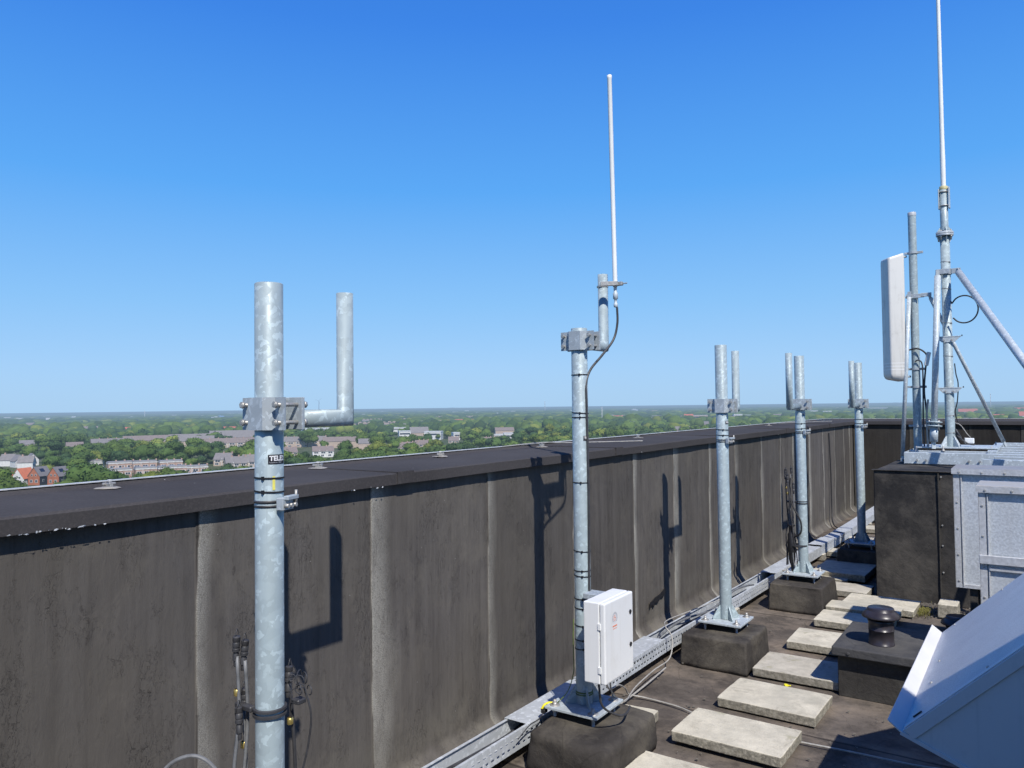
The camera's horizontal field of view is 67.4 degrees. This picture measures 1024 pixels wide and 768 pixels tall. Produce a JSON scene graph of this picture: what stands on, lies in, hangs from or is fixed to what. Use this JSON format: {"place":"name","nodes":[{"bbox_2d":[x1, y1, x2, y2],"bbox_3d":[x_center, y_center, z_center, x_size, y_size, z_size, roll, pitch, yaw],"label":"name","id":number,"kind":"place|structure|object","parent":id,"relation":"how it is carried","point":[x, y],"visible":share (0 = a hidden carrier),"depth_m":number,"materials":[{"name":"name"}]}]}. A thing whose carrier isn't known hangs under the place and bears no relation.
{"place":"outdoors","nodes":[
{"label":"outdoors","id":0,"kind":"place"},
{"bbox_2d":[0,453,15,465],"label":"house","id":1,"kind":"structure","parent":0,"point":[5,458],"depth_m":535.84,"materials":[{"name":"paint"}]},
{"bbox_2d":[12,467,31,483],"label":"house","id":2,"kind":"structure","parent":0,"point":[22,474],"depth_m":396.90,"materials":[{"name":"orange tile"}]},
{"bbox_2d":[17,454,35,467],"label":"house","id":3,"kind":"structure","parent":0,"point":[23,461],"depth_m":511.45,"materials":[{"name":"stone"}]},
{"bbox_2d":[27,466,49,484],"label":"house","id":4,"kind":"structure","parent":0,"point":[37,475],"depth_m":395.01,"materials":[{"name":"orange brick"}]},
{"bbox_2d":[46,466,67,484],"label":"house","id":5,"kind":"structure","parent":0,"point":[55,474],"depth_m":392.99,"materials":[{"name":"orange brick"}]},
{"bbox_2d":[107,466,131,477],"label":"terraced houses","id":6,"kind":"structure","parent":0,"point":[125,470],"depth_m":422.10,"materials":[{"name":"pink brick"}]},
{"bbox_2d":[106,459,133,468],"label":"terraced houses","id":7,"kind":"structure","parent":0,"point":[118,464],"depth_m":467.43,"materials":[{"name":"pink brick"}]},
{"bbox_2d":[133,464,156,475],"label":"terraced houses","id":8,"kind":"structure","parent":0,"point":[142,469],"depth_m":425.50,"materials":[{"name":"pink brick"}]},
{"bbox_2d":[132,458,157,472],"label":"terraced houses","id":9,"kind":"structure","parent":0,"point":[140,462],"depth_m":471.51,"materials":[{"name":"pink brick"}]},
{"bbox_2d":[122,435,169,441],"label":"terraced houses","id":10,"kind":"structure","parent":0,"point":[147,437],"depth_m":826.49,"materials":[{"name":"beige brick"}]},
{"bbox_2d":[158,458,182,465],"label":"terraced houses","id":11,"kind":"structure","parent":0,"point":[173,461],"depth_m":473.43,"materials":[{"name":"pink brick"}]},
{"bbox_2d":[157,463,186,471],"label":"terraced houses","id":12,"kind":"structure","parent":0,"point":[180,467],"depth_m":429.07,"materials":[{"name":"pink brick"}]},
{"bbox_2d":[164,435,214,446],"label":"terraced houses","id":13,"kind":"structure","parent":0,"point":[182,439],"depth_m":797.29,"materials":[{"name":"beige brick"}]},
{"bbox_2d":[186,463,207,472],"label":"terraced houses","id":14,"kind":"structure","parent":0,"point":[199,467],"depth_m":450.62,"materials":[{"name":"pink brick"}]},
{"bbox_2d":[168,432,254,437],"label":"terraced houses","id":15,"kind":"structure","parent":0,"point":[242,434],"depth_m":885.78,"materials":[{"name":"beige brick"}]},
{"bbox_2d":[213,451,233,465],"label":"terraced houses","id":16,"kind":"structure","parent":0,"point":[218,458],"depth_m":515.50,"materials":[{"name":"beige brick"}]},
{"bbox_2d":[203,436,254,447],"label":"terraced houses","id":17,"kind":"structure","parent":0,"point":[235,441],"depth_m":765.37,"materials":[{"name":"beige brick"}]},
{"bbox_2d":[312,445,333,456],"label":"terraced houses","id":18,"kind":"structure","parent":0,"point":[325,451],"depth_m":595.47,"materials":[{"name":"paint"}]},
{"bbox_2d":[323,436,358,447],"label":"terraced houses","id":19,"kind":"structure","parent":0,"point":[334,441],"depth_m":734.72,"materials":[{"name":"beige brick"}]},
{"bbox_2d":[409,427,428,436],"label":"terraced houses","id":20,"kind":"structure","parent":0,"point":[418,431],"depth_m":975.13,"materials":[{"name":"beige brick"}]},
{"bbox_2d":[494,427,513,433],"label":"terraced houses","id":21,"kind":"structure","parent":0,"point":[499,430],"depth_m":1035.50,"materials":[{"name":"beige brick"}]},
{"bbox_2d":[0,401,1019,486],"bbox_3d":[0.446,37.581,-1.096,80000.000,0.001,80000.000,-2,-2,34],"label":"ground","id":22,"kind":"structure","parent":0,"point":[444,440],"depth_m":735.59,"materials":[{"name":"plant"}]},
{"bbox_2d":[0,474,27,487],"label":"tree","id":23,"kind":"object","parent":22,"relation":"on","point":[8,480],"visible":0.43,"depth_m":287.83,"materials":[{"name":"green plant"}]},
{"bbox_2d":[22,444,38,455],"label":"tree","id":24,"kind":"object","parent":22,"relation":"on","point":[28,449],"visible":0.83,"depth_m":594.95,"materials":[{"name":"green plant"}]},
{"bbox_2d":[42,455,62,465],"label":"tree","id":25,"kind":"object","parent":22,"relation":"on","point":[51,460],"visible":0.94,"depth_m":471.26,"materials":[{"name":"green plant"}]},
{"bbox_2d":[47,441,64,450],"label":"tree","id":26,"kind":"object","parent":22,"relation":"on","point":[56,445],"visible":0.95,"depth_m":572.64,"materials":[{"name":"green plant"}]},
{"bbox_2d":[70,444,89,455],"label":"tree","id":27,"kind":"object","parent":22,"relation":"on","point":[79,448],"visible":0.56,"depth_m":529.27,"materials":[{"name":"green plant"}]},
{"bbox_2d":[62,462,105,481],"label":"tree","id":28,"kind":"object","parent":22,"relation":"on","point":[77,471],"visible":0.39,"depth_m":316.39,"materials":[{"name":"green plant"}]},
{"bbox_2d":[81,468,122,481],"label":"tree","id":29,"kind":"object","parent":22,"relation":"on","point":[98,475],"visible":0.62,"depth_m":288.06,"materials":[{"name":"green plant"}]},
{"bbox_2d":[100,447,112,460],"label":"tree","id":30,"kind":"object","parent":22,"relation":"on","point":[106,454],"visible":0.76,"depth_m":492.14,"materials":[{"name":"green plant"}]},
{"bbox_2d":[111,450,130,460],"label":"tree","id":31,"kind":"object","parent":22,"relation":"on","point":[119,455],"visible":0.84,"depth_m":486.55,"materials":[{"name":"green plant"}]},
{"bbox_2d":[129,443,156,459],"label":"tree","id":32,"kind":"object","parent":22,"relation":"on","point":[141,451],"visible":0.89,"depth_m":488.92,"materials":[{"name":"green plant"}]},
{"bbox_2d":[165,441,185,454],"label":"tree","id":33,"kind":"object","parent":22,"relation":"on","point":[177,446],"visible":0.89,"depth_m":512.32,"materials":[{"name":"green plant"}]},
{"bbox_2d":[185,437,205,445],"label":"tree","id":34,"kind":"object","parent":22,"relation":"on","point":[193,441],"visible":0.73,"depth_m":641.09,"materials":[{"name":"green plant"}]},
{"bbox_2d":[223,454,246,467],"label":"terraced houses","id":35,"kind":"structure","parent":22,"relation":"on","point":[237,461],"depth_m":486.65,"materials":[{"name":"beige brick"}]},
{"bbox_2d":[284,435,325,446],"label":"terraced houses","id":36,"kind":"structure","parent":22,"relation":"on","point":[294,441],"depth_m":753.51,"materials":[{"name":"beige brick"}]},
{"bbox_2d":[297,431,314,446],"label":"tree","id":37,"kind":"object","parent":22,"relation":"on","point":[304,436],"visible":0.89,"depth_m":748.39,"materials":[{"name":"green plant"}]},
{"bbox_2d":[361,448,388,457],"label":"tree","id":38,"kind":"object","parent":22,"relation":"on","point":[377,453],"visible":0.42,"depth_m":409.25,"materials":[{"name":"green plant"}]},
{"bbox_2d":[366,440,387,451],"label":"tree","id":39,"kind":"object","parent":22,"relation":"on","point":[376,444],"visible":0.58,"depth_m":527.79,"materials":[{"name":"green plant"}]},
{"bbox_2d":[0,422,767,469],"bbox_3d":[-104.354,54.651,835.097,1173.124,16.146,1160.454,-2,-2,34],"label":"distant woodland","id":40,"kind":"object","parent":22,"relation":"on","point":[477,434],"visible":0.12,"depth_m":744.92,"materials":[{"name":"plant"}]},
{"bbox_2d":[445,442,465,450],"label":"tree","id":41,"kind":"object","parent":22,"relation":"on","point":[456,446],"visible":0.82,"depth_m":503.00,"materials":[{"name":"green plant"}]},
{"bbox_2d":[0,401,1023,435],"bbox_3d":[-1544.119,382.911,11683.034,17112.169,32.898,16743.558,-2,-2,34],"label":"distant woodland","id":42,"kind":"object","parent":22,"relation":"on","point":[193,422],"visible":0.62,"depth_m":1762.62,"materials":[{"name":"plant"}]},
{"bbox_2d":[0,0,1023,412],"label":"sky","id":43,"kind":"structure","parent":0,"point":[443,166],"materials":[{"name":"blue"}]},
{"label":"apartment building","id":44,"kind":"structure","parent":0,"visible":0},
{"bbox_2d":[0,419,856,767],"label":"parapet wall","id":45,"kind":"structure","parent":44,"relation":"on","point":[428,609],"depth_m":3.18,"materials":[{"name":"fabric"}]},
{"bbox_2d":[94,479,120,488],"bbox_3d":[-1.438,0.356,2.736,0.084,0.031,0.080,-1,-2,5],"label":"conductor holder","id":46,"kind":"object","parent":45,"relation":"on","point":[109,485],"visible":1,"depth_m":2.73,"materials":[{"name":"metal"}]},
{"bbox_2d":[502,440,642,446],"bbox_3d":[0.399,0.403,5.256,1.346,0.028,0.164,1,-2,-41],"label":"lightning wire","id":47,"kind":"object","parent":45,"relation":"on","point":[570,442],"visible":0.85,"depth_m":5.31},
{"bbox_2d":[828,433,837,527],"bbox_3d":[4.131,1.230,9.774,0.061,1.188,0.740,-1,-2,8],"label":"wall cable","id":48,"kind":"object","parent":45,"relation":"attached to","point":[831,480],"depth_m":10.11,"materials":[{"name":"black rubber"}]},
{"bbox_2d":[491,512,970,767],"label":"roof deck","id":49,"kind":"structure","parent":44,"relation":"on","point":[676,682],"depth_m":4.02,"materials":[{"name":"fabric"}]},
{"bbox_2d":[526,704,656,767],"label":"pole plinth","id":50,"kind":"structure","parent":49,"relation":"on","point":[564,740],"depth_m":3.37,"materials":[{"name":"concrete"}]},
{"bbox_2d":[545,274,622,726],"bbox_3d":[0.365,0.497,3.672,0.270,2.098,0.410,-2,-2,34],"label":"mounting pole","id":51,"kind":"object","parent":50,"relation":"on","point":[580,698],"visible":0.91,"depth_m":3.58,"materials":[{"name":"metal"}]},
{"bbox_2d":[585,307,618,590],"bbox_3d":[0.435,0.352,3.671,0.248,1.460,0.023,1,-2,-43],"label":"feeder cable","id":52,"kind":"object","parent":51,"relation":"attached to","point":[586,401],"visible":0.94,"depth_m":3.58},
{"bbox_2d":[583,588,632,684],"bbox_3d":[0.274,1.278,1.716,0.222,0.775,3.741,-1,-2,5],"label":"control cabinet","id":53,"kind":"object","parent":51,"relation":"attached to","point":[608,636],"visible":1,"depth_m":3.30,"materials":[{"name":"white metal"}]},
{"bbox_2d":[598,684,630,716],"bbox_3d":[0.478,1.398,3.434,0.052,0.203,0.307,-2,-2,34],"label":"cabinet cable","id":54,"kind":"object","parent":53,"relation":"hanging from","point":[610,712],"visible":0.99,"depth_m":3.34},
{"bbox_2d":[609,600,718,701],"bbox_3d":[0.921,1.501,4.580,0.233,0.356,2.542,-2,-2,28],"label":"cabinet cable","id":55,"kind":"object","parent":53,"relation":"attached to","point":[670,654],"visible":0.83,"depth_m":4.66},
{"bbox_2d":[597,74,626,307],"bbox_3d":[0.467,-0.955,3.804,0.101,1.160,0.174,1,-2,-37],"label":"whip antenna","id":56,"kind":"object","parent":51,"relation":"attached to","point":[615,283],"visible":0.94,"depth_m":3.78,"materials":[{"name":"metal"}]},
{"bbox_2d":[422,506,873,767],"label":"cable tray","id":57,"kind":"object","parent":49,"relation":"on","point":[503,748],"visible":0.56,"depth_m":4.37,"materials":[{"name":"metal"}]},
{"bbox_2d":[446,589,746,767],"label":"tray cable","id":58,"kind":"object","parent":57,"relation":"in","point":[483,748],"visible":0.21,"depth_m":3.54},
{"bbox_2d":[657,584,753,638],"bbox_3d":[1.425,1.615,5.546,0.028,0.067,1.923,-2,-2,36],"label":"tray cable","id":59,"kind":"object","parent":57,"relation":"on","point":[686,618],"visible":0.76,"depth_m":5.32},
{"bbox_2d":[625,751,708,767],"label":"paving slab","id":60,"kind":"object","parent":49,"relation":"on","point":[646,759],"depth_m":3.33,"materials":[{"name":"concrete"}]},
{"bbox_2d":[680,622,768,676],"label":"pole plinth","id":61,"kind":"structure","parent":49,"relation":"on","point":[744,651],"depth_m":4.68,"materials":[{"name":"concrete"}]},
{"bbox_2d":[698,345,753,633],"bbox_3d":[1.402,0.652,4.986,0.270,1.801,0.445,-2,-2,34],"label":"mounting pole","id":62,"kind":"object","parent":61,"relation":"on","point":[722,406],"visible":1,"depth_m":4.88,"materials":[{"name":"metal"}]},
{"bbox_2d":[671,708,801,767],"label":"paving slab","id":63,"kind":"object","parent":49,"relation":"on","point":[769,744],"depth_m":3.57,"materials":[{"name":"concrete"}]},
{"bbox_2d":[606,684,936,767],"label":"cabinet cable","id":64,"kind":"object","parent":49,"relation":"on","point":[891,760],"visible":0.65,"depth_m":3.54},
{"bbox_2d":[717,678,832,726],"bbox_3d":[1.393,1.679,4.071,0.502,0.049,0.363,-2,-2,35],"label":"paving slab","id":65,"kind":"object","parent":49,"relation":"on","point":[796,705],"depth_m":4.01,"materials":[{"name":"concrete"}]},
{"bbox_2d":[752,652,838,690],"bbox_3d":[1.728,1.688,4.523,0.520,0.049,0.357,-2,-2,34],"label":"paving slab","id":66,"kind":"object","parent":49,"relation":"on","point":[799,670],"depth_m":4.48,"materials":[{"name":"concrete"}]},
{"bbox_2d":[623,558,970,766],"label":"roof grit","id":67,"kind":"object","parent":49,"relation":"on","point":[930,606],"visible":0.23,"depth_m":5.72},
{"bbox_2d":[769,575,837,615],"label":"pole plinth","id":68,"kind":"structure","parent":49,"relation":"on","point":[801,595],"depth_m":5.93,"materials":[{"name":"concrete"}]},
{"bbox_2d":[782,353,824,582],"bbox_3d":[2.259,0.659,6.063,0.270,1.788,0.470,-2,-2,34],"label":"mounting pole","id":69,"kind":"object","parent":68,"relation":"on","point":[799,404],"visible":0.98,"depth_m":6.11,"materials":[{"name":"metal"}]},
{"bbox_2d":[784,466,788,564],"bbox_3d":[2.215,1.060,6.195,0.029,0.790,0.031,-2,-2,34],"label":"cable tail","id":70,"kind":"object","parent":69,"relation":"attached to","point":[785,471],"visible":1,"depth_m":6.19},
{"bbox_2d":[786,472,797,566],"bbox_3d":[2.238,1.078,6.139,0.081,0.750,0.029,-2,-2,34],"label":"cable tail","id":71,"kind":"object","parent":69,"relation":"attached to","point":[787,479],"visible":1,"depth_m":6.14},
{"bbox_2d":[787,524,806,570],"bbox_3d":[2.287,1.313,6.145,0.154,0.380,0.100,-2,-2,34],"label":"tangle of loose cables","id":72,"kind":"object","parent":69,"relation":"attached to","point":[791,546],"visible":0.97,"depth_m":6.14,"materials":[{"name":"black rubber"}]},
{"bbox_2d":[786,627,841,655],"bbox_3d":[2.099,1.699,5.032,0.502,0.049,0.366,-2,-2,33],"label":"paving slab","id":73,"kind":"object","parent":49,"relation":"on","point":[813,640],"depth_m":5.02,"materials":[{"name":"concrete"}]},
{"bbox_2d":[814,560,875,581],"bbox_3d":[3.069,1.721,7.080,0.452,0.061,0.552,-2,-2,35],"label":"paving slab","id":74,"kind":"object","parent":49,"relation":"on","point":[857,572],"depth_m":6.99,"materials":[{"name":"concrete"}]},
{"bbox_2d":[813,609,896,629],"bbox_3d":[2.461,1.708,5.509,0.502,0.049,0.332,-2,-2,34],"label":"paving slab","id":75,"kind":"object","parent":49,"relation":"on","point":[834,619],"depth_m":5.50,"materials":[{"name":"concrete"}]},
{"bbox_2d":[836,581,873,596],"bbox_3d":[2.791,1.733,6.488,0.441,0.049,0.322,-2,-2,35],"label":"paving slab","id":76,"kind":"object","parent":49,"relation":"on","point":[844,589],"depth_m":6.40,"materials":[{"name":"concrete"}]},
{"bbox_2d":[837,543,875,574],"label":"pole plinth","id":77,"kind":"structure","parent":49,"relation":"on","point":[858,553],"depth_m":7.30,"materials":[{"name":"concrete"}]},
{"bbox_2d":[844,361,874,549],"bbox_3d":[3.324,0.683,7.381,0.270,1.793,0.470,-2,-2,34],"label":"mounting pole","id":78,"kind":"object","parent":77,"relation":"on","point":[857,402],"visible":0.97,"depth_m":7.43,"materials":[{"name":"metal"}]},
{"bbox_2d":[826,600,902,621],"bbox_3d":[2.633,1.691,5.743,0.501,0.049,0.233,-2,-2,34],"label":"paving slab","id":79,"kind":"object","parent":49,"relation":"on","point":[847,606],"depth_m":5.76,"materials":[{"name":"concrete"}]},
{"bbox_2d":[831,621,928,705],"bbox_3d":[2.461,1.560,4.057,1.335,0.283,0.592,-2,-2,34],"label":"vent box","id":80,"kind":"object","parent":49,"relation":"on","point":[867,671],"visible":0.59,"depth_m":4.15,"materials":[{"name":"fabric"}]},
{"bbox_2d":[862,604,900,647],"bbox_3d":[2.032,1.330,4.228,0.195,0.199,0.195,-1,-2,11],"label":"mushroom vent","id":81,"kind":"object","parent":80,"relation":"on","point":[881,619],"visible":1,"depth_m":4.17,"materials":[{"name":"brown plastic"}]},
{"bbox_2d":[842,593,920,617],"bbox_3d":[2.870,1.717,5.974,0.512,0.049,0.362,-2,-2,36],"label":"paving slab","id":82,"kind":"object","parent":49,"relation":"on","point":[910,608],"depth_m":5.97,"materials":[{"name":"concrete"}]},
{"bbox_2d":[871,460,969,608],"bbox_3d":[4.209,1.220,6.325,2.050,1.055,1.366,-2,-2,34],"label":"felt shaft","id":83,"kind":"object","parent":49,"relation":"on","point":[914,530],"visible":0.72,"depth_m":6.18,"materials":[{"name":"fabric"}]},
{"bbox_2d":[900,292,910,460],"bbox_3d":[3.736,-0.066,7.285,0.130,1.619,0.037,-2,-2,34],"label":"mast brace","id":84,"kind":"object","parent":83,"relation":"on","point":[905,380],"visible":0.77,"depth_m":7.27,"materials":[{"name":"metal"}]},
{"bbox_2d":[904,212,931,449],"bbox_3d":[3.869,-0.459,7.293,0.224,2.371,0.101,-2,-2,34],"label":"antenna pole","id":85,"kind":"object","parent":83,"relation":"on","point":[916,386],"visible":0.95,"depth_m":7.29,"materials":[{"name":"metal"}]},
{"bbox_2d":[881,253,910,381],"bbox_3d":[3.700,-0.636,7.388,0.213,1.225,0.186,-1,-2,3],"label":"panel antenna","id":86,"kind":"object","parent":85,"relation":"attached to","point":[893,302],"visible":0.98,"depth_m":7.31,"materials":[{"name":"plastic"}]},
{"bbox_2d":[915,359,924,449],"bbox_3d":[3.848,0.216,7.238,0.072,0.899,0.021,-2,-2,29],"label":"antenna cable","id":87,"kind":"object","parent":85,"relation":"attached to","point":[922,400],"visible":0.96,"depth_m":7.23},
{"bbox_2d":[904,442,1023,465],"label":"steel frame","id":88,"kind":"object","parent":83,"relation":"on","point":[1001,454],"visible":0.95,"depth_m":6.77,"materials":[{"name":"metal"}]},
{"bbox_2d":[926,270,941,448],"bbox_3d":[3.907,-0.232,7.117,0.149,1.662,0.162,-2,-2,34],"label":"mast brace","id":89,"kind":"object","parent":88,"relation":"on","point":[934,425],"visible":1,"depth_m":7.10,"materials":[{"name":"metal"}]},
{"bbox_2d":[936,189,974,446],"bbox_3d":[4.098,-0.624,7.147,0.296,2.410,0.153,-2,-2,34],"label":"antenna mast","id":90,"kind":"object","parent":88,"relation":"on","point":[944,233],"visible":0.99,"depth_m":7.14,"materials":[{"name":"metal"}]},
{"bbox_2d":[936,0,949,209],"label":"whip antenna","id":91,"kind":"object","parent":90,"relation":"attached to","point":[941,131],"visible":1,"depth_m":7.21,"materials":[{"name":"plastic"}]},
{"bbox_2d":[927,294,1006,446],"bbox_3d":[4.395,-0.120,7.403,1.028,1.486,0.035,0,-2,-22],"label":"mast brace","id":92,"kind":"object","parent":88,"relation":"on","point":[975,386],"visible":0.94,"depth_m":7.42,"materials":[{"name":"metal"}]},
{"bbox_2d":[955,268,1023,368],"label":"mast brace","id":93,"kind":"object","parent":88,"relation":"on","point":[1008,340],"visible":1,"depth_m":6.36,"materials":[{"name":"metal"}]},
{"bbox_2d":[938,599,959,617],"bbox_3d":[3.261,1.679,5.732,0.130,0.100,0.200,-2,-2,34],"label":"concrete block","id":94,"kind":"object","parent":49,"relation":"on","point":[946,607],"depth_m":5.67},
{"bbox_2d":[940,614,964,628],"bbox_3d":[2.884,1.607,4.961,0.201,0.209,0.201,-1,-2,11],"label":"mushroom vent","id":95,"kind":"object","parent":49,"relation":"on","point":[948,620],"visible":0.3,"depth_m":4.95,"materials":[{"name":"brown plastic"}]},
{"bbox_2d":[887,573,1023,767],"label":"intake hood","id":96,"kind":"object","parent":49,"relation":"on","point":[959,702],"visible":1,"depth_m":2.17,"materials":[{"name":"grey metal"}]},
{"bbox_2d":[970,589,980,610],"bbox_3d":[3.213,1.451,4.388,1.000,0.499,0.260,-2,-2,34],"label":"duct stand","id":97,"kind":"object","parent":49,"relation":"on","point":[975,598],"visible":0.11,"depth_m":4.56,"materials":[{"name":"metal"}]},
{"bbox_2d":[951,464,1023,589],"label":"air duct","id":98,"kind":"object","parent":97,"relation":"on","point":[967,479],"visible":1,"depth_m":4.56,"materials":[{"name":"metal"}]},
{"bbox_3d":[-0.666,1.580,2.072,0.470,0.203,0.496,-2,-2,34],"label":"pole plinth","id":99,"kind":"object","parent":49,"relation":"on","visible":0},
{"bbox_2d":[164,754,216,767],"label":"cable loop","id":100,"kind":"object","parent":99,"relation":"on","point":[197,756],"visible":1,"depth_m":2.07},
{"bbox_2d":[239,282,353,767],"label":"mounting pole","id":101,"kind":"object","parent":99,"relation":"on","point":[271,413],"visible":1,"depth_m":2.07,"materials":[{"name":"metal"}]},
{"bbox_2d":[232,629,240,761],"bbox_3d":[-0.745,1.158,2.078,0.021,0.985,0.029,0,-2,-24],"label":"cable tail","id":102,"kind":"object","parent":101,"relation":"attached to","point":[235,651],"visible":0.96,"depth_m":2.08},
{"bbox_2d":[232,700,242,767],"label":"cable tail","id":103,"kind":"object","parent":101,"relation":"attached to","point":[239,718],"visible":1,"depth_m":2.06},
{"bbox_2d":[240,681,247,767],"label":"cable tail","id":104,"kind":"object","parent":101,"relation":"attached to","point":[242,742],"visible":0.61,"depth_m":2.10},
{"bbox_2d":[240,633,248,767],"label":"cable tail","id":105,"kind":"object","parent":101,"relation":"attached to","point":[244,651],"visible":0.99,"depth_m":2.09},
{"bbox_2d":[235,696,305,720],"bbox_3d":[-0.657,0.877,2.077,0.190,0.032,0.090,0,-2,-9],"label":"hose clamp","id":106,"kind":"object","parent":101,"relation":"attached to","point":[250,708],"visible":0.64,"depth_m":2.06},
{"bbox_2d":[285,659,296,767],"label":"cable tail","id":107,"kind":"object","parent":101,"relation":"attached to","point":[288,689],"visible":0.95,"depth_m":2.14},
{"bbox_2d":[288,669,311,767],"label":"wire tangle","id":108,"kind":"object","parent":101,"relation":"attached to","point":[308,701],"visible":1,"depth_m":2.12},
{"bbox_3d":[2.880,1.557,3.753,0.840,0.259,0.240,-2,-2,34],"label":"duct stand","id":109,"kind":"object","parent":49,"relation":"on","visible":0},
{"bbox_2d":[976,480,1023,603],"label":"air duct","id":110,"kind":"object","parent":109,"relation":"on","point":[1001,527],"visible":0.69,"depth_m":3.88,"materials":[{"name":"metal"}]},
{"bbox_2d":[822,418,1023,510],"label":"parapet wall","id":111,"kind":"structure","parent":44,"relation":"on","point":[882,442],"depth_m":11.22,"materials":[{"name":"fabric"}]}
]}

